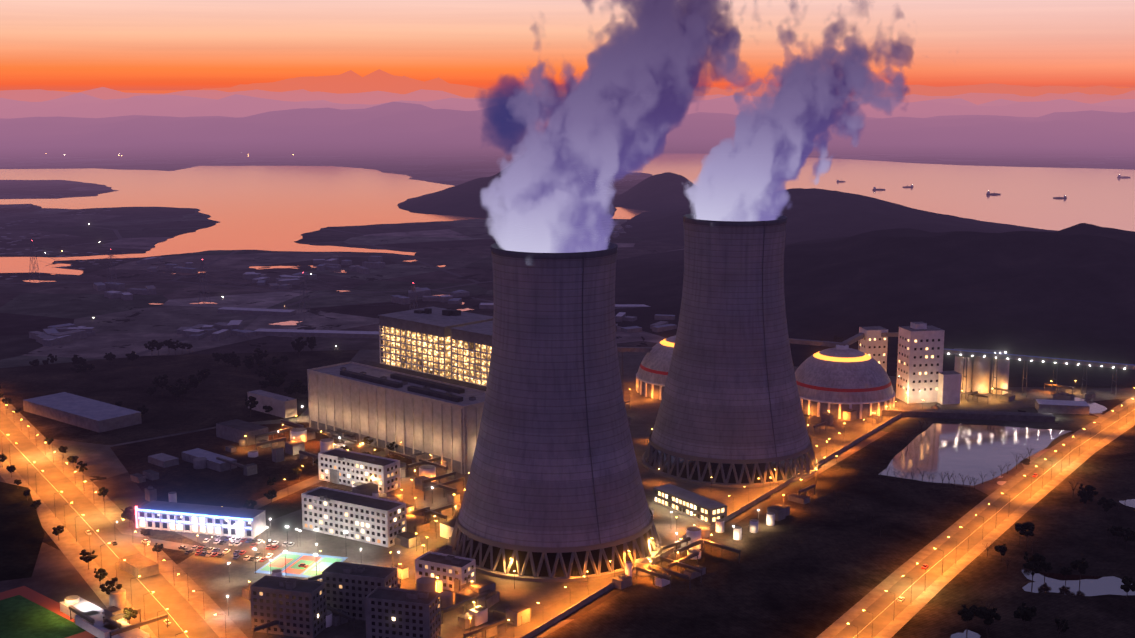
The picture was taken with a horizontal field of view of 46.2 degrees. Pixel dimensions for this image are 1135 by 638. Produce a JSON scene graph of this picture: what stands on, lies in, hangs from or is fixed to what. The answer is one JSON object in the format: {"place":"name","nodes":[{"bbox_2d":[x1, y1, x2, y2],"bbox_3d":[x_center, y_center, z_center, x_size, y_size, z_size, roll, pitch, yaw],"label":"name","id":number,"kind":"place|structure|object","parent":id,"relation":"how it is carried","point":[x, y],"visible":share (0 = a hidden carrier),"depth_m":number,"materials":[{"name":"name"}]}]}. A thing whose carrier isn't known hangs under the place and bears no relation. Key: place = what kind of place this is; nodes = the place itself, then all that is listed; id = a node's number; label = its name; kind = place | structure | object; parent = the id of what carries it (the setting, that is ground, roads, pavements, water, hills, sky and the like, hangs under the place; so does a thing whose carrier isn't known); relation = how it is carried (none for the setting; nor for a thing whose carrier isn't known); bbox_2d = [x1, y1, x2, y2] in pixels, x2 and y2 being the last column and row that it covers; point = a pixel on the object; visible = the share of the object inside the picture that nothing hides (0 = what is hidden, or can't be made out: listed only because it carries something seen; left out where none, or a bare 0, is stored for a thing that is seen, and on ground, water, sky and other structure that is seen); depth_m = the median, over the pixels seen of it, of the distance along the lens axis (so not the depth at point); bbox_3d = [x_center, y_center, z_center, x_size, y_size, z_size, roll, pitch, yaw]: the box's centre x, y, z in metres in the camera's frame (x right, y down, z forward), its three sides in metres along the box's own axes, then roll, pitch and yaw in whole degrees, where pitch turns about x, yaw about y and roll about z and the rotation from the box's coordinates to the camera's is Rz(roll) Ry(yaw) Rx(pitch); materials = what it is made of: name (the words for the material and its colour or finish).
{"place":"outdoors","nodes":[
{"label":"outdoors","id":0,"kind":"place"},
{"bbox_2d":[0,204,41,212],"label":"island land","id":1,"kind":"structure","parent":0,"point":[20,206],"depth_m":2551.04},
{"bbox_2d":[0,482,44,580],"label":"scrub ground","id":2,"kind":"structure","parent":0,"point":[22,534],"depth_m":680.77,"materials":[{"name":"soil"}]},
{"bbox_2d":[30,500,40,509],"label":"tree","id":3,"kind":"object","parent":2,"relation":"on","point":[35,504],"visible":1,"depth_m":712.76,"materials":[{"name":"green plant"}]},
{"bbox_2d":[24,280,54,282],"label":"pond","id":4,"kind":"structure","parent":0,"point":[35,281],"depth_m":1572.94,"materials":[{"name":"orange liquid"}]},
{"bbox_2d":[0,595,85,637],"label":"sports field","id":5,"kind":"structure","parent":0,"point":[21,616],"depth_m":567.02,"materials":[{"name":"plant"}]},
{"bbox_2d":[0,586,95,637],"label":"running track","id":6,"kind":"structure","parent":0,"point":[39,599],"depth_m":591.53,"materials":[{"name":"rubber"}]},
{"bbox_2d":[46,264,70,266],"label":"pond","id":7,"kind":"structure","parent":0,"point":[55,265],"depth_m":1715.73,"materials":[{"name":"orange liquid"}]},
{"bbox_2d":[0,180,118,198],"bbox_3d":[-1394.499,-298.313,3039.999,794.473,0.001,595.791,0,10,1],"label":"island land","id":8,"kind":"structure","parent":0,"point":[29,189],"depth_m":3009.11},
{"bbox_2d":[0,410,218,637],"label":"road","id":9,"kind":"structure","parent":0,"point":[183,613],"depth_m":676.20,"materials":[{"name":"asphalt"}]},
{"bbox_2d":[0,430,188,637],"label":"road marking","id":10,"kind":"object","parent":9,"relation":"on","point":[99,537],"visible":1,"depth_m":680.75,"materials":[{"name":"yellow paint"}]},
{"bbox_2d":[0,207,218,256],"bbox_3d":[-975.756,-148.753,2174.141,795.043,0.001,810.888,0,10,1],"label":"peninsula","id":11,"kind":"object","parent":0,"point":[94,231],"depth_m":2150.86},
{"bbox_2d":[0,398,247,637],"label":"verge","id":12,"kind":"structure","parent":0,"point":[71,549],"depth_m":665.79,"materials":[{"name":"soil"}]},
{"bbox_2d":[6,465,15,477],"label":"tree","id":13,"kind":"object","parent":12,"relation":"on","point":[11,468],"visible":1,"depth_m":777.43,"materials":[{"name":"green plant"}]},
{"bbox_2d":[52,525,64,539],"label":"tree","id":14,"kind":"object","parent":12,"relation":"on","point":[58,530],"visible":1,"depth_m":668.81,"materials":[{"name":"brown plant"}]},
{"bbox_2d":[67,456,78,462],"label":"tree","id":15,"kind":"object","parent":12,"relation":"on","point":[71,459],"visible":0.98,"depth_m":796.64,"materials":[{"name":"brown plant"}]},
{"bbox_2d":[76,461,87,477],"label":"tree","id":16,"kind":"object","parent":12,"relation":"on","point":[82,467],"visible":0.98,"depth_m":774.86,"materials":[{"name":"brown plant"}]},
{"bbox_2d":[79,549,97,569],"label":"tree","id":17,"kind":"object","parent":12,"relation":"on","point":[88,558],"visible":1,"depth_m":627.04,"materials":[{"name":"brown plant"}]},
{"bbox_2d":[94,568,107,588],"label":"tree","id":18,"kind":"object","parent":12,"relation":"on","point":[103,573],"visible":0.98,"depth_m":604.08,"materials":[{"name":"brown plant"}]},
{"bbox_2d":[98,487,108,496],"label":"tree","id":19,"kind":"object","parent":12,"relation":"on","point":[103,491],"visible":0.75,"depth_m":732.11,"materials":[{"name":"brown plant"}]},
{"bbox_2d":[99,577,121,594],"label":"tree","id":20,"kind":"object","parent":12,"relation":"on","point":[108,590],"visible":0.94,"depth_m":583.77,"materials":[{"name":"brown plant"}]},
{"bbox_2d":[121,506,134,524],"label":"tree","id":21,"kind":"object","parent":12,"relation":"on","point":[127,513],"visible":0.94,"depth_m":688.17,"materials":[{"name":"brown plant"}]},
{"bbox_2d":[123,607,137,623],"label":"tree","id":22,"kind":"object","parent":12,"relation":"on","point":[131,612],"visible":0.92,"depth_m":561.48,"materials":[{"name":"green plant"}]},
{"bbox_2d":[152,543,163,551],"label":"tree","id":23,"kind":"object","parent":12,"relation":"on","point":[156,547],"visible":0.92,"depth_m":644.51,"materials":[{"name":"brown plant"}]},
{"bbox_2d":[43,509,205,563],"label":"field soil","id":24,"kind":"structure","parent":0,"point":[177,556],"depth_m":670.22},
{"bbox_2d":[0,350,358,444],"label":"field soil","id":25,"kind":"structure","parent":0,"point":[221,395],"depth_m":1010.67,"materials":[{"name":"soil"}]},
{"bbox_2d":[29,359,38,370],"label":"tree","id":26,"kind":"object","parent":25,"relation":"on","point":[36,361],"visible":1,"depth_m":1068.77,"materials":[{"name":"green plant"}]},
{"bbox_2d":[47,354,56,368],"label":"tree","id":27,"kind":"object","parent":25,"relation":"on","point":[52,358],"visible":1,"depth_m":1079.32,"materials":[{"name":"green plant"}]},
{"bbox_2d":[72,354,82,364],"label":"tree","id":28,"kind":"object","parent":25,"relation":"on","point":[75,358],"visible":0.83,"depth_m":1071.02,"materials":[{"name":"green plant"}]},
{"bbox_2d":[71,364,84,377],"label":"tree","id":29,"kind":"object","parent":25,"relation":"on","point":[81,369],"visible":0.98,"depth_m":1045.06,"materials":[{"name":"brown plant"}]},
{"bbox_2d":[125,351,138,365],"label":"tree","id":30,"kind":"object","parent":25,"relation":"on","point":[132,356],"visible":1,"depth_m":1087.44,"materials":[{"name":"green plant"}]},
{"bbox_2d":[137,405,147,419],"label":"tree","id":31,"kind":"object","parent":25,"relation":"on","point":[142,409],"visible":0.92,"depth_m":910.46,"materials":[{"name":"green plant"}]},
{"bbox_2d":[144,339,158,350],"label":"tree","id":32,"kind":"object","parent":25,"relation":"on","point":[151,345],"visible":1,"depth_m":1124.48,"materials":[{"name":"green plant"}]},
{"bbox_2d":[152,374,168,388],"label":"tree","id":33,"kind":"object","parent":25,"relation":"on","point":[157,382],"visible":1,"depth_m":980.46,"materials":[{"name":"green plant"}]},
{"bbox_2d":[168,340,179,355],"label":"tree","id":34,"kind":"object","parent":25,"relation":"on","point":[171,345],"visible":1,"depth_m":1132.63,"materials":[{"name":"green plant"}]},
{"bbox_2d":[177,383,190,398],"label":"tree","id":35,"kind":"object","parent":25,"relation":"on","point":[185,388],"visible":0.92,"depth_m":966.74,"materials":[{"name":"green plant"}]},
{"bbox_2d":[188,375,201,395],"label":"tree","id":36,"kind":"object","parent":25,"relation":"on","point":[193,382],"visible":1,"depth_m":982.76,"materials":[{"name":"green plant"}]},
{"bbox_2d":[196,369,209,386],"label":"tree","id":37,"kind":"object","parent":25,"relation":"on","point":[203,373],"visible":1,"depth_m":1014.41,"materials":[{"name":"green plant"}]},
{"bbox_2d":[212,352,222,366],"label":"tree","id":38,"kind":"object","parent":25,"relation":"on","point":[216,355],"visible":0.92,"depth_m":1087.10,"materials":[{"name":"green plant"}]},
{"bbox_2d":[245,396,258,415],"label":"tree","id":39,"kind":"object","parent":25,"relation":"on","point":[252,402],"visible":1,"depth_m":916.64,"materials":[{"name":"green plant"}]},
{"bbox_2d":[253,348,267,360],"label":"tree","id":40,"kind":"object","parent":25,"relation":"on","point":[261,355],"visible":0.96,"depth_m":1087.38,"materials":[{"name":"green plant"}]},
{"bbox_2d":[259,381,269,390],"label":"tree","id":41,"kind":"object","parent":25,"relation":"on","point":[265,383],"visible":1,"depth_m":994.27,"materials":[{"name":"green plant"}]},
{"bbox_2d":[291,337,306,356],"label":"tree","id":42,"kind":"object","parent":25,"relation":"on","point":[294,344],"visible":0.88,"depth_m":1125.87,"materials":[{"name":"green plant"}]},
{"bbox_2d":[298,386,307,398],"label":"tree","id":43,"kind":"object","parent":25,"relation":"on","point":[302,390],"visible":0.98,"depth_m":973.42,"materials":[{"name":"green plant"}]},
{"bbox_2d":[306,337,315,350],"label":"tree","id":44,"kind":"object","parent":25,"relation":"on","point":[312,340],"visible":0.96,"depth_m":1152.69,"materials":[{"name":"green plant"}]},
{"bbox_2d":[110,422,414,521],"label":"ground","id":45,"kind":"structure","parent":0,"point":[186,482],"depth_m":789.14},
{"bbox_2d":[243,500,256,508],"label":"tree","id":46,"kind":"object","parent":45,"relation":"on","point":[248,502],"visible":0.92,"depth_m":704.73,"materials":[{"name":"green plant"}]},
{"bbox_2d":[264,490,276,505],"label":"tree","id":47,"kind":"object","parent":45,"relation":"on","point":[268,495],"visible":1,"depth_m":724.52,"materials":[{"name":"green plant"}]},
{"bbox_2d":[267,477,275,489],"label":"tree","id":48,"kind":"object","parent":45,"relation":"on","point":[270,482],"visible":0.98,"depth_m":751.42,"materials":[{"name":"green plant"}]},
{"bbox_2d":[291,465,301,473],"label":"tree","id":49,"kind":"object","parent":45,"relation":"on","point":[297,470],"visible":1,"depth_m":771.94,"materials":[{"name":"green plant"}]},
{"bbox_2d":[249,266,296,268],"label":"pond","id":50,"kind":"structure","parent":0,"point":[277,267],"depth_m":1696.48,"materials":[{"name":"orange liquid"}]},
{"bbox_2d":[271,321,301,324],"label":"pond","id":51,"kind":"structure","parent":0,"point":[288,323],"depth_m":1290.91,"materials":[{"name":"pink liquid"}]},
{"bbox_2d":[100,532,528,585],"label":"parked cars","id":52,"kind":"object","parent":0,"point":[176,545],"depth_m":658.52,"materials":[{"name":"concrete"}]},
{"bbox_2d":[240,451,388,508],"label":"entry road","id":53,"kind":"structure","parent":0,"point":[282,493],"depth_m":755.59,"materials":[{"name":"asphalt"}]},
{"bbox_2d":[0,166,631,274],"bbox_3d":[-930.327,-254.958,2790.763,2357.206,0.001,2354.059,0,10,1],"label":"lake water","id":54,"kind":"structure","parent":0,"point":[275,208],"depth_m":2715.21,"materials":[{"name":"pink liquid"}]},
{"bbox_2d":[386,441,397,456],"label":"tree","id":55,"kind":"object","parent":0,"point":[391,447],"visible":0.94,"depth_m":821.35,"materials":[{"name":"green plant"}]},
{"bbox_2d":[397,145,616,223],"bbox_3d":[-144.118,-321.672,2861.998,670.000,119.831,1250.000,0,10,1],"label":"hill","id":56,"kind":"structure","parent":0,"point":[542,184],"depth_m":2486.09,"materials":[{"name":"purple"}]},
{"bbox_2d":[0,90,1134,637],"bbox_3d":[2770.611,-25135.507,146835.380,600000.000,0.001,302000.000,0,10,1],"label":"ground","id":57,"kind":"structure","parent":0,"point":[460,250],"depth_m":1525.67,"materials":[{"name":"soil"}]},
{"bbox_2d":[26,241,419,319],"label":"transmission pylons","id":58,"kind":"object","parent":57,"relation":"on","point":[202,269],"visible":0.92,"depth_m":1411.99,"materials":[{"name":"silver metal"}]},
{"bbox_2d":[29,225,676,346],"bbox_3d":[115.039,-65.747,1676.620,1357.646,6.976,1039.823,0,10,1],"label":"fields","id":59,"kind":"structure","parent":57,"relation":"on","point":[53,335],"depth_m":1343.24,"materials":[{"name":"soil"}]},
{"bbox_2d":[23,390,774,637],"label":"buildings","id":60,"kind":"structure","parent":57,"relation":"on","point":[379,601],"depth_m":673.11,"materials":[{"name":"grey"}]},
{"bbox_2d":[0,102,1134,156],"bbox_3d":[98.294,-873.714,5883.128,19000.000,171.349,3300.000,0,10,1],"label":"mountain range","id":61,"kind":"structure","parent":0,"point":[395,128],"depth_m":5344.60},
{"bbox_2d":[0,93,1134,118],"bbox_3d":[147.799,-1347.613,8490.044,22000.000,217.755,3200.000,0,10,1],"label":"mountain range","id":62,"kind":"structure","parent":0,"point":[81,105],"depth_m":8016.63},
{"bbox_2d":[0,87,1134,104],"bbox_3d":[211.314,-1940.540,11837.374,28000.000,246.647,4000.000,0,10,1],"label":"mountain range","id":63,"kind":"structure","parent":0,"point":[369,98],"depth_m":11385.25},
{"bbox_2d":[0,0,1134,89],"label":"sky","id":64,"kind":"structure","parent":0,"point":[45,44],"materials":[{"name":"orange"}]},
{"bbox_2d":[131,347,1134,637],"bbox_3d":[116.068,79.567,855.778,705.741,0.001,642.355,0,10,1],"label":"paved ground","id":65,"kind":"structure","parent":0,"point":[209,575],"depth_m":680.80,"materials":[{"name":"concrete"}]},
{"bbox_2d":[256,552,347,578],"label":"sports court","id":66,"kind":"object","parent":65,"relation":"on","point":[294,560],"visible":0.75,"depth_m":637.31,"materials":[{"name":"green"}]},
{"bbox_2d":[307,307,492,473],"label":"power block","id":67,"kind":"structure","parent":65,"relation":"on","point":[422,387],"depth_m":848.46,"materials":[{"name":"concrete"}]},
{"bbox_2d":[447,238,661,582],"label":"cooling tower","id":68,"kind":"structure","parent":65,"relation":"on","point":[554,491],"depth_m":622.75,"materials":[{"name":"concrete"}]},
{"bbox_2d":[86,473,1037,625],"bbox_3d":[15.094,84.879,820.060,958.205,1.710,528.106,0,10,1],"label":"cars","id":69,"kind":"object","parent":65,"relation":"on","point":[209,552],"visible":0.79,"depth_m":655.70,"materials":[{"name":"grey paint"}]},
{"bbox_2d":[0,380,1134,637],"bbox_3d":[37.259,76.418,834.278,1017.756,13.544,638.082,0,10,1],"label":"street lamps","id":70,"kind":"object","parent":65,"relation":"on","point":[510,558],"visible":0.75,"depth_m":654.01,"materials":[{"name":"black metal"}]},
{"bbox_2d":[65,383,1095,637],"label":"yard equipment","id":71,"kind":"object","parent":65,"relation":"on","point":[691,541],"visible":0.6,"depth_m":646.00,"materials":[{"name":"grey metal"}]},
{"bbox_2d":[636,335,675,399],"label":"dome","id":72,"kind":"structure","parent":65,"relation":"on","point":[652,374],"depth_m":981.62,"materials":[{"name":"grey paint"}]},
{"bbox_2d":[521,413,900,637],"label":"perimeter wall","id":73,"kind":"structure","parent":65,"relation":"on","point":[562,615],"depth_m":686.63,"materials":[{"name":"concrete"}]},
{"bbox_2d":[642,212,818,487],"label":"cooling tower","id":74,"kind":"structure","parent":65,"relation":"on","point":[730,414],"depth_m":768.86,"materials":[{"name":"concrete"}]},
{"bbox_2d":[795,345,894,418],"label":"coal dome","id":75,"kind":"structure","parent":65,"relation":"on","point":[837,380],"depth_m":924.54,"materials":[{"name":"grey paint"}]},
{"bbox_2d":[617,322,1134,421],"bbox_3d":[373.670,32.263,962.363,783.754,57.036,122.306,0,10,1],"label":"buildings","id":76,"kind":"structure","parent":65,"relation":"on","point":[923,376],"depth_m":963.08,"materials":[{"name":"concrete"}]},
{"bbox_2d":[157,69,1134,98],"bbox_3d":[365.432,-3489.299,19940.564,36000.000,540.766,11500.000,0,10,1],"label":"mountain range","id":77,"kind":"structure","parent":0,"point":[350,81],"depth_m":16099.26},
{"bbox_2d":[605,172,725,210],"bbox_3d":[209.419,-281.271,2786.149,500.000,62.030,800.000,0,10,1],"label":"hill","id":78,"kind":"structure","parent":0,"point":[665,191],"depth_m":2598.78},
{"bbox_2d":[498,416,894,637],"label":"perimeter road","id":79,"kind":"structure","parent":0,"point":[554,610],"depth_m":615.62,"materials":[{"name":"asphalt"}]},
{"bbox_2d":[544,429,988,637],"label":"field soil","id":80,"kind":"structure","parent":0,"point":[819,563],"depth_m":639.06,"materials":[{"name":"soil"}]},
{"bbox_2d":[621,188,1056,245],"bbox_3d":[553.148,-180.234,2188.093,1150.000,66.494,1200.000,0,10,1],"label":"hill","id":81,"kind":"structure","parent":0,"point":[813,214],"depth_m":2058.04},
{"bbox_2d":[563,153,1134,231],"bbox_3d":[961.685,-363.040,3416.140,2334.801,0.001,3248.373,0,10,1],"label":"sea water","id":82,"kind":"structure","parent":0,"point":[1098,197],"depth_m":3204.13,"materials":[{"name":"pink liquid"}]},
{"bbox_2d":[615,223,1134,386],"bbox_3d":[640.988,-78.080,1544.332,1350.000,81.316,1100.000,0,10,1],"label":"hill","id":83,"kind":"structure","parent":0,"point":[1067,293],"depth_m":1270.24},
{"bbox_2d":[951,629,979,637],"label":"pond","id":84,"kind":"structure","parent":0,"point":[968,634],"depth_m":553.58,"materials":[{"name":"purple liquid"}]},
{"bbox_2d":[879,423,1070,485],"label":"pond water","id":85,"kind":"structure","parent":0,"point":[965,450],"depth_m":834.84,"materials":[{"name":"black liquid"}]},
{"bbox_2d":[816,395,1134,637],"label":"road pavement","id":86,"kind":"structure","parent":0,"point":[894,626],"depth_m":674.70,"materials":[{"name":"asphalt"}]},
{"bbox_2d":[834,401,1134,637],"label":"road","id":87,"kind":"structure","parent":0,"point":[884,618],"depth_m":676.20,"materials":[{"name":"asphalt"}]},
{"bbox_2d":[853,409,1134,637],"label":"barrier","id":88,"kind":"object","parent":87,"relation":"on","point":[979,527],"visible":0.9,"depth_m":683.05,"materials":[{"name":"yellow paint"}]},
{"bbox_2d":[891,426,1134,637],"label":"field grass","id":89,"kind":"structure","parent":0,"point":[1068,530],"depth_m":631.07,"materials":[{"name":"plant"}]},
{"bbox_2d":[957,605,976,629],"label":"tree","id":90,"kind":"object","parent":89,"relation":"on","point":[966,614],"visible":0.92,"depth_m":555.90,"materials":[{"name":"green plant"}]},
{"bbox_2d":[974,606,1000,633],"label":"tree","id":91,"kind":"object","parent":89,"relation":"on","point":[988,615],"visible":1,"depth_m":552.52,"materials":[{"name":"green plant"}]},
{"bbox_2d":[994,544,1006,561],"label":"tree","id":92,"kind":"object","parent":89,"relation":"on","point":[1001,549],"visible":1,"depth_m":637.59,"materials":[{"name":"green plant"}]},
{"bbox_2d":[1015,522,1034,547],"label":"tree","id":93,"kind":"object","parent":89,"relation":"on","point":[1028,526],"visible":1,"depth_m":657.76,"materials":[{"name":"green plant"}]},
{"bbox_2d":[1014,602,1036,630],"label":"tree","id":94,"kind":"object","parent":89,"relation":"on","point":[1025,613],"visible":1,"depth_m":554.77,"materials":[{"name":"green plant"}]},
{"bbox_2d":[1023,551,1048,588],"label":"tree","id":95,"kind":"object","parent":89,"relation":"on","point":[1034,562],"visible":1,"depth_m":601.62,"materials":[{"name":"green plant"}]},
{"bbox_2d":[1040,561,1052,577],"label":"tree","id":96,"kind":"object","parent":89,"relation":"on","point":[1049,567],"visible":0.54,"depth_m":617.04,"materials":[{"name":"green plant"}]},
{"bbox_2d":[1055,618,1068,637],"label":"tree","id":97,"kind":"object","parent":89,"relation":"on","point":[1058,622],"visible":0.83,"depth_m":549.28,"materials":[{"name":"green plant"}]},
{"bbox_2d":[1060,567,1072,581],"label":"tree","id":98,"kind":"object","parent":89,"relation":"on","point":[1064,571],"visible":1,"depth_m":612.65,"materials":[{"name":"green plant"}]},
{"bbox_2d":[1070,557,1088,582],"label":"tree","id":99,"kind":"object","parent":89,"relation":"on","point":[1081,566],"visible":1,"depth_m":610.15,"materials":[{"name":"green plant"}]},
{"bbox_2d":[1077,490,1092,509],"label":"tree","id":100,"kind":"object","parent":89,"relation":"on","point":[1087,496],"visible":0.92,"depth_m":716.18,"materials":[{"name":"green plant"}]},
{"bbox_2d":[1079,483,1097,508],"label":"tree","id":101,"kind":"object","parent":89,"relation":"on","point":[1089,488],"visible":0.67,"depth_m":716.95,"materials":[{"name":"green plant"}]},
{"bbox_2d":[1097,497,1116,518],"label":"tree","id":102,"kind":"object","parent":89,"relation":"on","point":[1111,502],"visible":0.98,"depth_m":701.49,"materials":[{"name":"green plant"}]},
{"bbox_2d":[1107,525,1123,540],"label":"tree","id":103,"kind":"object","parent":89,"relation":"on","point":[1114,530],"visible":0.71,"depth_m":663.00,"materials":[{"name":"green plant"}]},
{"bbox_2d":[1116,527,1134,549],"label":"tree","id":104,"kind":"object","parent":89,"relation":"on","point":[1127,536],"visible":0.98,"depth_m":654.10,"materials":[{"name":"green plant"}]},
{"bbox_2d":[1120,576,1134,599],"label":"tree","id":105,"kind":"object","parent":89,"relation":"on","point":[1127,586],"visible":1,"depth_m":589.29,"materials":[{"name":"green plant"}]},
{"bbox_2d":[1022,569,1134,595],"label":"pond","id":106,"kind":"structure","parent":0,"point":[1085,586],"depth_m":610.58,"materials":[{"name":"black liquid"}]},
{"bbox_2d":[1074,398,1106,413],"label":"pond","id":107,"kind":"structure","parent":0,"point":[1096,408],"depth_m":953.17,"materials":[{"name":"blue liquid"}]},
{"bbox_2d":[1119,499,1134,507],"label":"pond","id":108,"kind":"structure","parent":0,"point":[1129,502],"depth_m":731.74,"materials":[{"name":"blue liquid"}]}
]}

